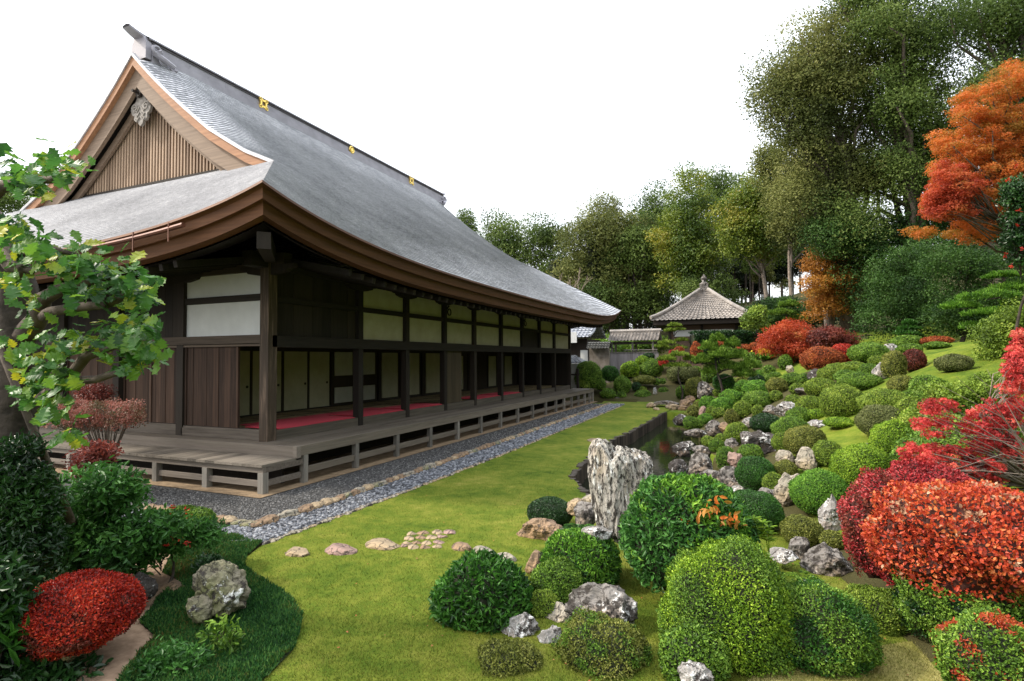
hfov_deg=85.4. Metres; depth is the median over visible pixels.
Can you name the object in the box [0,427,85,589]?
garden shrub
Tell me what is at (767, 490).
rock
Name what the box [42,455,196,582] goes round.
garden shrub
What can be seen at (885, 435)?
clipped bush
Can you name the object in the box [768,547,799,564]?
rock
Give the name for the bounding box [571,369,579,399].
wooden post
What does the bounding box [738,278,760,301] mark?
slender cedar
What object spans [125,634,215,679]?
garden shrub
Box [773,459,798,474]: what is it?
clipped bush
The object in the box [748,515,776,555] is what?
leafy sapling
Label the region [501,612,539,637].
rock
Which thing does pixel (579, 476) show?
pond edging
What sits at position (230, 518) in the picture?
kerb stone
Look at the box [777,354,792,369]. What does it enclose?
clipped bush
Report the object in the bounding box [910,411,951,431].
clipped bush
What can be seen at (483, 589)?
clipped bush
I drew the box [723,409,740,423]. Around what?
clipped bush
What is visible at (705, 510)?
autumn sprig
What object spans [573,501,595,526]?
rock
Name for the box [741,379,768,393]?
clipped bush
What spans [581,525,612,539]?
rock
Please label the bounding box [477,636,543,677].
clipped bush
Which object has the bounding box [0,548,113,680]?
garden shrub
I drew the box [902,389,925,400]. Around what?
clipped bush
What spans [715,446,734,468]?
clipped bush
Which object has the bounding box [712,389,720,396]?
clipped bush
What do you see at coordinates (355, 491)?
kerb stone
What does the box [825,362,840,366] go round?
clipped bush
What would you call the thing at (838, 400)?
clipped bush
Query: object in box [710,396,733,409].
clipped bush
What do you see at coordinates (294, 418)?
floor carpet
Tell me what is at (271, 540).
kerb stone
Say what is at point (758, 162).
cedar tree
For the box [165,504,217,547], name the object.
clipped bush
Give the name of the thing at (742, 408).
clipped bush
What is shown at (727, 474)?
rock
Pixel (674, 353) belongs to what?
pine tree
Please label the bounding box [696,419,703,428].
clipped bush
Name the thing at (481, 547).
stepping stone
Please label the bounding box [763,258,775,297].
slender cedar
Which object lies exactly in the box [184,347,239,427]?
plank door
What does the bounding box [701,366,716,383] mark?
clipped bush
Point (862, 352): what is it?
clipped bush
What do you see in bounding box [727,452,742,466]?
rock
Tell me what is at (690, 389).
clipped bush
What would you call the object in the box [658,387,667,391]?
clipped bush
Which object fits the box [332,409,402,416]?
floor carpet
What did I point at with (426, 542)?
paving stone
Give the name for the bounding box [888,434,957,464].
clipped bush
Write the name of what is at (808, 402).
clipped bush
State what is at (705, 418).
clipped bush
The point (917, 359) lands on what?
clipped bush
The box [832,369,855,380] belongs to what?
clipped bush
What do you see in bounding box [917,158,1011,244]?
maple tree
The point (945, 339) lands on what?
clipped bush
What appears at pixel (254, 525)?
kerb stone
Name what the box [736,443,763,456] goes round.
clipped bush
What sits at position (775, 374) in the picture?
clipped bush
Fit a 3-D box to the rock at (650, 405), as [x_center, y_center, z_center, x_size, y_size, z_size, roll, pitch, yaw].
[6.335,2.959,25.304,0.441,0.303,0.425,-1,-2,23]
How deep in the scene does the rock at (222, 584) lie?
4.82 m
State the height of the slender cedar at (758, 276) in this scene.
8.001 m
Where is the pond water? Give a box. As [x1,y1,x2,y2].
[582,420,699,493]
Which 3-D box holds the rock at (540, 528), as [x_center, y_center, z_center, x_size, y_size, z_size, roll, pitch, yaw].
[0.388,2.410,7.063,0.666,0.329,0.397,-1,-2,23]
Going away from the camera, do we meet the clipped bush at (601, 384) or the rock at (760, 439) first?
the rock at (760, 439)
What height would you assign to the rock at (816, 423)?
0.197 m
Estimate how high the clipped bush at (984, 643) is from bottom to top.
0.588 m
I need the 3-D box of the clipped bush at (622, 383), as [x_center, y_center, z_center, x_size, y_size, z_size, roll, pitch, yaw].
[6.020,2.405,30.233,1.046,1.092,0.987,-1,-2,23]
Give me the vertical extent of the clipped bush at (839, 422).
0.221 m
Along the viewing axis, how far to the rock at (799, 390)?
15.83 m
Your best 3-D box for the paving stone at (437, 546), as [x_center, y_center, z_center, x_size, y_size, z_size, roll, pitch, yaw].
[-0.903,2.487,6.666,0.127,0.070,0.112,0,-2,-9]
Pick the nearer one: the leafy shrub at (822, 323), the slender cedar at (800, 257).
the leafy shrub at (822, 323)
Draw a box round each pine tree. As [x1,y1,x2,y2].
[654,321,689,361]
[655,350,695,399]
[691,330,762,391]
[766,298,807,323]
[891,318,926,337]
[938,269,1023,328]
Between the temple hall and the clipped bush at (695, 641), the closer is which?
the clipped bush at (695, 641)
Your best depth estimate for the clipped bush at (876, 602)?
4.56 m
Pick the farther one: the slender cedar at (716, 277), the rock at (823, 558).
the slender cedar at (716, 277)
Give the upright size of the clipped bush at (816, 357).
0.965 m
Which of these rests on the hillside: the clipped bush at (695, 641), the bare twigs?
the bare twigs
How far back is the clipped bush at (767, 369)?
24.91 m
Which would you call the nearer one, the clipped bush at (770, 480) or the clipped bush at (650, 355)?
the clipped bush at (770, 480)
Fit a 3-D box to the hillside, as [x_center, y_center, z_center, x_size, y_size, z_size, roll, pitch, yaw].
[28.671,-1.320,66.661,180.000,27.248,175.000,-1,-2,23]
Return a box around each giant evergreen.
[732,0,918,331]
[789,0,990,301]
[914,0,1023,298]
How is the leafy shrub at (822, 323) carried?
on the hillside
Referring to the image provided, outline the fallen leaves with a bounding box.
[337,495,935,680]
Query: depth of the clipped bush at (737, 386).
23.34 m
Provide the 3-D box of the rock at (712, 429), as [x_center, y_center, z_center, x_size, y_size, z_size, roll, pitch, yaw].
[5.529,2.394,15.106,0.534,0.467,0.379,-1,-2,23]
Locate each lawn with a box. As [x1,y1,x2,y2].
[246,401,907,680]
[748,641,942,680]
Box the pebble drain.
[230,405,621,537]
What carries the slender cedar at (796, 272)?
on the hillside
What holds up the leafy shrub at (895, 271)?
on the hillside
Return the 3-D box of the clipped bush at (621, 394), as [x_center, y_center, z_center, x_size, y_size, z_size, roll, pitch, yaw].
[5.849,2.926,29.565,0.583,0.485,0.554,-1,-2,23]
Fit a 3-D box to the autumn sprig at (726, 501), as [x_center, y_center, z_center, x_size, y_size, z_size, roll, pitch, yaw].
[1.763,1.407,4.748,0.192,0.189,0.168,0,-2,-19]
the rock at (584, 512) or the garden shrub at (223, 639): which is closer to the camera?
the garden shrub at (223, 639)
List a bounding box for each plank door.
[66,350,112,416]
[123,354,149,420]
[149,348,176,422]
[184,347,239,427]
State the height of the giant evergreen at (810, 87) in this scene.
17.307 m
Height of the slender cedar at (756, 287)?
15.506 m
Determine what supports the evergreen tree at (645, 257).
on the hillside
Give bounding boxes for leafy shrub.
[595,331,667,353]
[603,294,680,335]
[671,268,751,329]
[738,303,771,341]
[742,294,862,329]
[743,294,818,328]
[794,199,981,332]
[846,234,959,342]
[891,371,1015,430]
[891,401,1023,469]
[906,237,1023,341]
[960,294,1023,364]
[991,172,1023,367]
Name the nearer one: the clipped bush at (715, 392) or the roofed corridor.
the clipped bush at (715, 392)
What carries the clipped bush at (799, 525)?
on the lawn at (571, 444)
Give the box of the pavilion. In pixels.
[649,274,746,365]
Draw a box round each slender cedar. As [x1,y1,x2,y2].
[547,257,562,281]
[583,241,610,339]
[597,245,621,334]
[707,253,725,293]
[717,266,743,292]
[719,258,748,297]
[722,255,741,295]
[730,254,754,301]
[738,274,757,302]
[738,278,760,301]
[740,257,758,302]
[743,273,767,300]
[744,268,765,300]
[748,263,776,299]
[750,259,766,299]
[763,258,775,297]
[765,260,783,296]
[767,259,797,296]
[773,257,802,276]
[775,258,787,282]
[781,253,804,293]
[792,239,809,291]
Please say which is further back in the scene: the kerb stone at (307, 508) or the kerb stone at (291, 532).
the kerb stone at (307, 508)
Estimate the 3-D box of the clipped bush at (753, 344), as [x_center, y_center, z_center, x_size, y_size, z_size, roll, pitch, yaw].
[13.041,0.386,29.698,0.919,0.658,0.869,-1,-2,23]
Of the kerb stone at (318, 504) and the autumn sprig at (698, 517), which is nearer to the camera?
the autumn sprig at (698, 517)
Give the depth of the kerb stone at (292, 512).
8.00 m
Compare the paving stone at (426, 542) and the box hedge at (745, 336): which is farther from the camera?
the box hedge at (745, 336)
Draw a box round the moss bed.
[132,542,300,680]
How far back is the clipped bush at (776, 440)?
10.47 m
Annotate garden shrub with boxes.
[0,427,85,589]
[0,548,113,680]
[0,588,35,667]
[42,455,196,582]
[61,437,123,481]
[68,381,119,433]
[118,514,230,582]
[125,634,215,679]
[189,551,221,572]
[196,613,246,654]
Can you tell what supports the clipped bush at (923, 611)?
on the lawn at (571, 444)
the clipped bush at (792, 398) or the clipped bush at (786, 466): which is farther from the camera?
the clipped bush at (792, 398)
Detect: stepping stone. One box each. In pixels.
[285,546,309,556]
[325,543,357,555]
[365,538,400,550]
[451,542,471,550]
[473,545,491,553]
[497,552,516,561]
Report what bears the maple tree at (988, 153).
on the hillside
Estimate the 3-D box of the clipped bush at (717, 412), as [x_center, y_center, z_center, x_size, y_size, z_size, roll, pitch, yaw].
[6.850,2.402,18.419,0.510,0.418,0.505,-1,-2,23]
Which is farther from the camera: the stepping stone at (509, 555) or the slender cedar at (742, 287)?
the slender cedar at (742, 287)
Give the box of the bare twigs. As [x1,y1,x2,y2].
[914,370,1023,483]
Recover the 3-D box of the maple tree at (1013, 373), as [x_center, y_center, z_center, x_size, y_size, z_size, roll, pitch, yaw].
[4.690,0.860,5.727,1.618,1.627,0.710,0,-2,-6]
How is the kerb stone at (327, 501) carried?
on the pebble drain
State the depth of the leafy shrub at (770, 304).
32.38 m
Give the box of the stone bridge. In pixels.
[654,400,678,404]
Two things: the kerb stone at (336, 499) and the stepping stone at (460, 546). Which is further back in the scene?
the kerb stone at (336, 499)
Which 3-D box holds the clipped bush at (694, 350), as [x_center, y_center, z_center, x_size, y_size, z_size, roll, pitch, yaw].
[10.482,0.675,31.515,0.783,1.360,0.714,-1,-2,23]
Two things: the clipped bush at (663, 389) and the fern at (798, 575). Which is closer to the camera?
the fern at (798, 575)
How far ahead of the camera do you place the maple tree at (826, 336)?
24.55 m
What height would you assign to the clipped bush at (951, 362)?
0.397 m
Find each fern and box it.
[562,523,594,528]
[783,570,820,579]
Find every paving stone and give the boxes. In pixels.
[404,536,413,540]
[408,544,418,548]
[415,535,425,538]
[417,530,429,534]
[420,544,430,548]
[422,540,431,544]
[426,535,437,538]
[432,529,442,534]
[432,544,441,547]
[433,540,444,543]
[443,529,455,533]
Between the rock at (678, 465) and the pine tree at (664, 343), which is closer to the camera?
the rock at (678, 465)
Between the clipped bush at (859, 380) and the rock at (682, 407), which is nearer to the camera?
the clipped bush at (859, 380)
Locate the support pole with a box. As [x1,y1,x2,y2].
[0,347,76,526]
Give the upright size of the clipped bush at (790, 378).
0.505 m
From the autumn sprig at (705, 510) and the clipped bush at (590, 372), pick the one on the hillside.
the clipped bush at (590, 372)
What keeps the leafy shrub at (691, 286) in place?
on the hillside
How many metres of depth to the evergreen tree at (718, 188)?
53.29 m
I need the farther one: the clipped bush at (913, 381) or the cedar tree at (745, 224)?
the cedar tree at (745, 224)
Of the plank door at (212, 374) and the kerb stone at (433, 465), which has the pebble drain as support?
the kerb stone at (433, 465)
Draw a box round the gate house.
[571,327,606,360]
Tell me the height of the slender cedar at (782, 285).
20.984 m
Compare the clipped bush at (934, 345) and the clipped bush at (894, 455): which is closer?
the clipped bush at (894, 455)
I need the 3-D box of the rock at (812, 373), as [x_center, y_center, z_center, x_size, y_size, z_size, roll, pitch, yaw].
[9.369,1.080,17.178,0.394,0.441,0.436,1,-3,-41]
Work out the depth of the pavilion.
37.43 m
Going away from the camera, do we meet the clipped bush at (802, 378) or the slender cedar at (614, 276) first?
the clipped bush at (802, 378)
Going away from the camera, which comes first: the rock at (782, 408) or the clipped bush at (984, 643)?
the clipped bush at (984, 643)
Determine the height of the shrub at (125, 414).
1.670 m
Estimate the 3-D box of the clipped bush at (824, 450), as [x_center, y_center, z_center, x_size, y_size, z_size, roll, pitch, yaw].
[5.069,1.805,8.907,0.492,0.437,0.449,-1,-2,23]
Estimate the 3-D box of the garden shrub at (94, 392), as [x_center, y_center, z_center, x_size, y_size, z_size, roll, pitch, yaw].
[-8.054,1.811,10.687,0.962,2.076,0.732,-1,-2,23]
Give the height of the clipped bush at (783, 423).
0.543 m
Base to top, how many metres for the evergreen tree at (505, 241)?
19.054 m
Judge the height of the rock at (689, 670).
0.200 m
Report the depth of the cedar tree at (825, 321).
33.91 m
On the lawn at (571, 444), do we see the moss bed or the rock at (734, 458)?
the moss bed
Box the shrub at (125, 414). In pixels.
[41,397,148,463]
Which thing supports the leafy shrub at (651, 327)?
on the hillside
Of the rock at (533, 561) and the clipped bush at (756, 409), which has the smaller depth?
the rock at (533, 561)
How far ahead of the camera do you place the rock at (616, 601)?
4.66 m
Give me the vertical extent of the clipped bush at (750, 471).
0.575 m
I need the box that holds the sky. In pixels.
[0,0,1018,328]
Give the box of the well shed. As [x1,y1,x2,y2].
[571,355,584,388]
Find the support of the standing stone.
on the lawn at (571, 444)
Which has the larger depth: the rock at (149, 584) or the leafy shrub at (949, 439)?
the leafy shrub at (949, 439)
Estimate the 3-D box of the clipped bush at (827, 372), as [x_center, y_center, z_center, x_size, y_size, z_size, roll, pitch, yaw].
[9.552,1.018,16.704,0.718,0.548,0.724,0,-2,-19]
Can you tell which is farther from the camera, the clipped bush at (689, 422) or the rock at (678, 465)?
the clipped bush at (689, 422)
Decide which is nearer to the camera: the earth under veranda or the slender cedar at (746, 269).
the earth under veranda
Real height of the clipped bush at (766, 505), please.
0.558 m
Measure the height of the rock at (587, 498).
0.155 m
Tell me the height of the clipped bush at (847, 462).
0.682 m
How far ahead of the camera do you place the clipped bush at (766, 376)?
23.49 m
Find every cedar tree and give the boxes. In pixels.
[642,159,738,297]
[703,167,803,298]
[741,140,815,295]
[776,156,827,327]
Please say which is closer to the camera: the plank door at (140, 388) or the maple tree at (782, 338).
the plank door at (140, 388)
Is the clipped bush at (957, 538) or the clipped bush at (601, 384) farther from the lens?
the clipped bush at (601, 384)
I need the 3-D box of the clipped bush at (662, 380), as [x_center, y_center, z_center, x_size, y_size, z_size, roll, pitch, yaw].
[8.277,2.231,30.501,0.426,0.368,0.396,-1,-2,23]
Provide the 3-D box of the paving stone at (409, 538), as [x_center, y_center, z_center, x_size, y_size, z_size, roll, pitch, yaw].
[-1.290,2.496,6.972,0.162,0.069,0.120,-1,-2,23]
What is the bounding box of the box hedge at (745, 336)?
[688,329,769,363]
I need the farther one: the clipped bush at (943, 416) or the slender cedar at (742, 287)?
the slender cedar at (742, 287)
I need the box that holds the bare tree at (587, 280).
[554,268,590,290]
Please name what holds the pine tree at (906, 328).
on the hillside
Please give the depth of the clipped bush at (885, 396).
9.95 m
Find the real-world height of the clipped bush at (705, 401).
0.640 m
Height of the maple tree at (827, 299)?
5.011 m
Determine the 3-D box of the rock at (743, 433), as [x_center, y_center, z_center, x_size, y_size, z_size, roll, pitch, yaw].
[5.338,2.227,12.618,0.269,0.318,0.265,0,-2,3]
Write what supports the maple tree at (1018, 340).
on the hillside
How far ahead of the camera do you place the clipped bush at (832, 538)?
6.28 m
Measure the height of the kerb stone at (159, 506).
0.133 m
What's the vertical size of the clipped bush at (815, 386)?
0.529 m
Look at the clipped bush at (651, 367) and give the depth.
32.90 m
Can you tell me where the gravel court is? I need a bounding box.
[58,406,586,519]
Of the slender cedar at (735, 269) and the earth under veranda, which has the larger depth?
the slender cedar at (735, 269)
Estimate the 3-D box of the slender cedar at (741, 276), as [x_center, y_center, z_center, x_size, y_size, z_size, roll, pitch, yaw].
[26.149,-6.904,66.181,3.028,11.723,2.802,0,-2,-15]
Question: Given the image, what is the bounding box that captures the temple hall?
[5,23,620,494]
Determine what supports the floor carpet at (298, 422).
on the temple hall
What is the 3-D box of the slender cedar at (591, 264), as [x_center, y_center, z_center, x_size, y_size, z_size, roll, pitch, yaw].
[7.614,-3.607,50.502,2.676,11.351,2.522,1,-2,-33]
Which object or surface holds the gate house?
on the hillside
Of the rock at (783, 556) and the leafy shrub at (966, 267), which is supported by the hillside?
the leafy shrub at (966, 267)
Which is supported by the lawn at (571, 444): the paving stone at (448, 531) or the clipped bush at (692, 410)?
the paving stone at (448, 531)
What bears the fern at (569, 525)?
on the rock at (584, 512)
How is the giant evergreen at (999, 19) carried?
on the hillside
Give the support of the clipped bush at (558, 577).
on the lawn at (571, 444)
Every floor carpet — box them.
[240,407,379,425]
[245,416,354,428]
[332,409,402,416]
[381,403,441,408]
[461,395,499,398]
[480,392,520,394]
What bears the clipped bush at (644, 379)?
on the hillside
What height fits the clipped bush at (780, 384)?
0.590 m
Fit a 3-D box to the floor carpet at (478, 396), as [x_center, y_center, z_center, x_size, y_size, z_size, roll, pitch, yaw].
[-1.256,2.033,20.062,0.930,0.036,1.950,-1,-2,23]
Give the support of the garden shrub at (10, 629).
on the hillside
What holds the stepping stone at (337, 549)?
on the lawn at (571, 444)
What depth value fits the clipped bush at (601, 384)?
30.09 m
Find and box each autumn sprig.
[680,508,700,524]
[700,497,719,518]
[707,495,731,503]
[712,507,740,525]
[721,511,745,529]
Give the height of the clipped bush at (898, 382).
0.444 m
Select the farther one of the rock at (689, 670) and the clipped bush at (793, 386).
the clipped bush at (793, 386)
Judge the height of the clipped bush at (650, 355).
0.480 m
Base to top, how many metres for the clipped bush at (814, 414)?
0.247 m
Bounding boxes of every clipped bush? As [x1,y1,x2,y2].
[14,568,148,662]
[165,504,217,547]
[427,548,533,635]
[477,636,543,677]
[526,496,572,525]
[529,588,559,617]
[530,554,583,604]
[539,527,622,584]
[549,605,653,680]
[574,360,601,388]
[579,380,590,387]
[595,378,606,390]
[600,388,616,397]
[601,365,619,381]
[613,375,631,392]
[616,391,626,396]
[617,471,760,597]
[620,361,639,378]
[631,382,641,390]
[632,374,655,384]
[634,390,651,396]
[635,355,647,364]
[639,358,663,377]
[644,353,654,357]
[653,378,659,385]
[655,533,796,678]
[657,620,732,680]
[658,360,668,365]
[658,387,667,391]
[660,378,665,383]
[666,366,699,382]
[674,346,684,351]
[676,385,685,398]
[682,415,697,429]
[684,377,702,398]
[686,404,699,417]
[689,341,702,363]
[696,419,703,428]
[697,413,712,424]
[698,395,714,407]
[700,435,713,446]
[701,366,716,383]
[705,406,713,412]
[708,438,724,451]
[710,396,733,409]
[710,407,725,418]
[712,373,734,389]
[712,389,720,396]
[714,433,724,441]
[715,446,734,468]
[718,388,742,403]
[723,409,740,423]
[723,422,748,443]
[732,400,751,418]
[733,382,742,391]
[734,455,775,489]
[735,489,785,533]
[736,376,748,380]
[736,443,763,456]
[737,344,752,350]
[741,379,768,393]
[741,390,774,407]
[743,352,759,361]
[748,342,759,352]
[748,374,765,381]
[749,413,778,431]
[751,404,763,415]
[761,365,775,373]
[761,471,781,488]
[762,373,771,381]
[765,377,788,392]
[769,371,781,377]
[769,390,783,401]
[770,415,809,433]
[770,432,784,450]
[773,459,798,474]
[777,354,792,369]
[779,513,824,547]
[781,372,799,385]
[782,424,826,455]
[782,575,886,678]
[784,394,800,402]
[785,407,810,420]
[787,467,852,515]
[789,382,802,394]
[794,395,820,409]
[797,373,808,383]
[798,345,846,370]
[802,376,836,396]
[808,408,824,418]
[812,439,841,465]
[816,365,837,379]
[818,383,862,416]
[818,529,846,549]
[822,416,854,427]
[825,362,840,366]
[828,442,891,486]
[831,343,852,361]
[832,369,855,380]
[836,371,882,389]
[836,466,908,587]
[837,361,861,370]
[843,583,912,636]
[846,341,889,362]
[853,404,900,434]
[855,388,908,408]
[856,363,875,373]
[858,478,1023,607]
[866,355,881,364]
[867,419,912,454]
[880,350,907,377]
[885,458,978,485]
[886,374,911,391]
[887,334,922,345]
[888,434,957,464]
[890,567,1023,643]
[893,396,922,411]
[895,343,923,352]
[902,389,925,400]
[903,348,927,371]
[907,374,948,389]
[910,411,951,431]
[917,414,963,434]
[919,335,954,343]
[919,398,976,419]
[921,341,951,348]
[927,605,1023,680]
[933,353,975,371]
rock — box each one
[134,571,157,599]
[159,580,184,590]
[185,594,212,622]
[192,559,250,617]
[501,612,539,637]
[516,518,563,540]
[524,550,541,574]
[537,625,560,643]
[545,601,570,622]
[564,582,637,627]
[566,498,586,515]
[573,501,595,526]
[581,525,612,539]
[582,494,590,501]
[646,402,655,407]
[668,404,678,409]
[668,459,688,473]
[672,441,690,456]
[673,414,685,425]
[677,659,713,680]
[678,405,687,410]
[679,399,692,406]
[684,429,705,437]
[685,395,695,402]
[688,451,712,474]
[691,445,711,455]
[697,381,713,398]
[699,406,705,414]
[699,469,720,482]
[705,420,722,436]
[718,422,727,433]
[719,466,741,488]
[724,437,738,447]
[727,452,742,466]
[732,485,749,492]
[740,431,750,438]
[741,430,776,454]
[742,417,751,426]
[758,487,773,495]
[762,405,775,414]
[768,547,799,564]
[773,472,799,506]
[774,401,794,415]
[775,450,794,462]
[786,365,793,372]
[788,536,809,559]
[794,388,807,393]
[795,447,816,470]
[799,542,852,576]
[807,368,817,378]
[807,419,824,427]
[818,494,844,530]
[871,362,885,378]
[884,343,896,352]
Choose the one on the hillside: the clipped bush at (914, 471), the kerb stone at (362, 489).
the clipped bush at (914, 471)
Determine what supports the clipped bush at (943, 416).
on the hillside
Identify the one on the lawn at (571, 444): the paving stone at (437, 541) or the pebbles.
the paving stone at (437, 541)
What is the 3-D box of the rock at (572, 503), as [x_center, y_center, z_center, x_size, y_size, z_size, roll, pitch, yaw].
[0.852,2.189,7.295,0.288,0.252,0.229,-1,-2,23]
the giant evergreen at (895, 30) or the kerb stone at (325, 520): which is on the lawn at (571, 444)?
the kerb stone at (325, 520)
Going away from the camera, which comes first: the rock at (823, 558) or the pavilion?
the rock at (823, 558)
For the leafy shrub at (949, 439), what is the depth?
6.79 m
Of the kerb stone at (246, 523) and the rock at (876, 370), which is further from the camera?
the rock at (876, 370)
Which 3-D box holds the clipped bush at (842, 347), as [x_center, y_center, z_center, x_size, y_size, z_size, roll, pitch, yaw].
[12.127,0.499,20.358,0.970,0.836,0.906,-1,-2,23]
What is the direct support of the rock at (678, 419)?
on the hillside
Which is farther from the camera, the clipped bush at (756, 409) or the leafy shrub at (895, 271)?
the leafy shrub at (895, 271)
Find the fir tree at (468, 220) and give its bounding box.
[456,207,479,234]
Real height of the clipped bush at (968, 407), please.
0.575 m
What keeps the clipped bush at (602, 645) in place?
on the lawn at (571, 444)
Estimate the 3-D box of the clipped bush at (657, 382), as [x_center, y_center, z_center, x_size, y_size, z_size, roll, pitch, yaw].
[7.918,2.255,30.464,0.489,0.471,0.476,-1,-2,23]
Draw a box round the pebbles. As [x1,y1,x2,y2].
[124,403,624,541]
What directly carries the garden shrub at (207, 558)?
on the moss bed
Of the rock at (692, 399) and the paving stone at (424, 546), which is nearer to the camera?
the paving stone at (424, 546)
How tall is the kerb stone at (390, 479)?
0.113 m
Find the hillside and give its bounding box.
[38,243,1023,680]
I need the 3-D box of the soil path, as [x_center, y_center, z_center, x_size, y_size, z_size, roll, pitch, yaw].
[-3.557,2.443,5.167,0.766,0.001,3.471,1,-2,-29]
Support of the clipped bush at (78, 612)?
on the hillside
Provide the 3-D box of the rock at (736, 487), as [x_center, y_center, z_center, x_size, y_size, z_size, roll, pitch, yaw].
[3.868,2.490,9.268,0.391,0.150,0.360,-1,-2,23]
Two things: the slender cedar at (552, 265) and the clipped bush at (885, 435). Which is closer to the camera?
the clipped bush at (885, 435)
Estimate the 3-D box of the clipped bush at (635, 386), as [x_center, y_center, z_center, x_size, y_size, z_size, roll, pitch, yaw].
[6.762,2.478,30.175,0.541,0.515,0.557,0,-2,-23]
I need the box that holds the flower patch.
[751,348,779,359]
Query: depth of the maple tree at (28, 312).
4.10 m
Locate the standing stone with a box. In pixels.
[587,438,652,544]
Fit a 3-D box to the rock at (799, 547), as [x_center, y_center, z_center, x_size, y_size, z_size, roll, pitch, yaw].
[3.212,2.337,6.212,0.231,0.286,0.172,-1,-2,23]
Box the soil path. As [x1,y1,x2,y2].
[76,555,176,680]
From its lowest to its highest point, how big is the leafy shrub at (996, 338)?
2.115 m
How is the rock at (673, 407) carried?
on the lawn at (571, 444)
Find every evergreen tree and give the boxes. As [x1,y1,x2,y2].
[0,170,31,214]
[473,205,538,268]
[514,210,578,287]
[546,188,672,329]
[572,204,679,344]
[624,163,751,291]
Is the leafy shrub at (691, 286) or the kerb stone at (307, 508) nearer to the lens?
the kerb stone at (307, 508)
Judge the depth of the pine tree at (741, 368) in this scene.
21.83 m
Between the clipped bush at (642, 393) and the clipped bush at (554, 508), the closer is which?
the clipped bush at (554, 508)
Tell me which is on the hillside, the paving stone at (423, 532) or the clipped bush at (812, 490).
the clipped bush at (812, 490)
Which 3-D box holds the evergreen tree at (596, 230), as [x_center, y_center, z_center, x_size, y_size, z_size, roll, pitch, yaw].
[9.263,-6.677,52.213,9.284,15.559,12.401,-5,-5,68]
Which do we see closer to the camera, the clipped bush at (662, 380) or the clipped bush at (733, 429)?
the clipped bush at (733, 429)
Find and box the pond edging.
[568,412,666,494]
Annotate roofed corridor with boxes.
[608,328,661,377]
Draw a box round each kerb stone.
[154,505,167,509]
[222,515,237,524]
[230,519,247,525]
[241,520,261,526]
[250,519,264,527]
[260,514,279,523]
[269,538,278,542]
[277,513,287,518]
[282,509,300,516]
[288,530,297,534]
[297,503,313,512]
[311,501,323,508]
[320,498,332,505]
[321,519,330,522]
[332,497,339,502]
[335,494,345,500]
[342,492,351,497]
[350,489,360,495]
[354,487,365,492]
[362,484,373,490]
[370,481,383,487]
[385,477,394,482]
[396,474,405,478]
[421,465,430,469]
[425,463,435,467]
[434,461,441,465]
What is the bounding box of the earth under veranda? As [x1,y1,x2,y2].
[39,401,597,497]
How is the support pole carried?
on the hillside
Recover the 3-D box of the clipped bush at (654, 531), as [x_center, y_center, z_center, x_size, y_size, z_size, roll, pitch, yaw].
[1.616,1.780,5.158,1.282,1.117,1.238,-1,-2,23]
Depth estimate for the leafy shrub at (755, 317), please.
29.79 m
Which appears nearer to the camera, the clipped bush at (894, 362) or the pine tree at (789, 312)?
the clipped bush at (894, 362)
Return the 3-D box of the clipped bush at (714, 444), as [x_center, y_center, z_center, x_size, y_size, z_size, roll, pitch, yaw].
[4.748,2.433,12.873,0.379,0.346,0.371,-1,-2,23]
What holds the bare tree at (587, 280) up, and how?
on the hillside
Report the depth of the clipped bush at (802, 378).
18.32 m
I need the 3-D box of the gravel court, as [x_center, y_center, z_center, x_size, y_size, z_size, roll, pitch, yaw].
[-10.161,3.059,22.002,23.820,0.001,21.280,-1,-2,23]
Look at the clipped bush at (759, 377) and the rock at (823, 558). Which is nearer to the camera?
the rock at (823, 558)
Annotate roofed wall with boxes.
[586,341,612,382]
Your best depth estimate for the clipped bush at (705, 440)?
13.72 m
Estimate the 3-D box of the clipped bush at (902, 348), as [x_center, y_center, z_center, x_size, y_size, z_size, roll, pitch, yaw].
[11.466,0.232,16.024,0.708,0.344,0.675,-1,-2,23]
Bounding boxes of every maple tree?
[0,137,174,590]
[752,317,814,362]
[795,246,880,327]
[804,324,862,346]
[896,345,1023,492]
[898,58,1023,269]
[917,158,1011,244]
[990,327,1023,431]
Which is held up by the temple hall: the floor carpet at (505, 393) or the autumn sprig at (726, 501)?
the floor carpet at (505, 393)
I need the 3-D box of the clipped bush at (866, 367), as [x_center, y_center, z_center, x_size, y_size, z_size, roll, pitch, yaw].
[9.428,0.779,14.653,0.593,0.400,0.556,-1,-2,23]
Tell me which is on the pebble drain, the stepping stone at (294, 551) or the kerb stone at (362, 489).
the kerb stone at (362, 489)
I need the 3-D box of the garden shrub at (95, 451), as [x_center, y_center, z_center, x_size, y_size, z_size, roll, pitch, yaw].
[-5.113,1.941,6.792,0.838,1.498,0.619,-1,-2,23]
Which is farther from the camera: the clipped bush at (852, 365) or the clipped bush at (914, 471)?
the clipped bush at (852, 365)

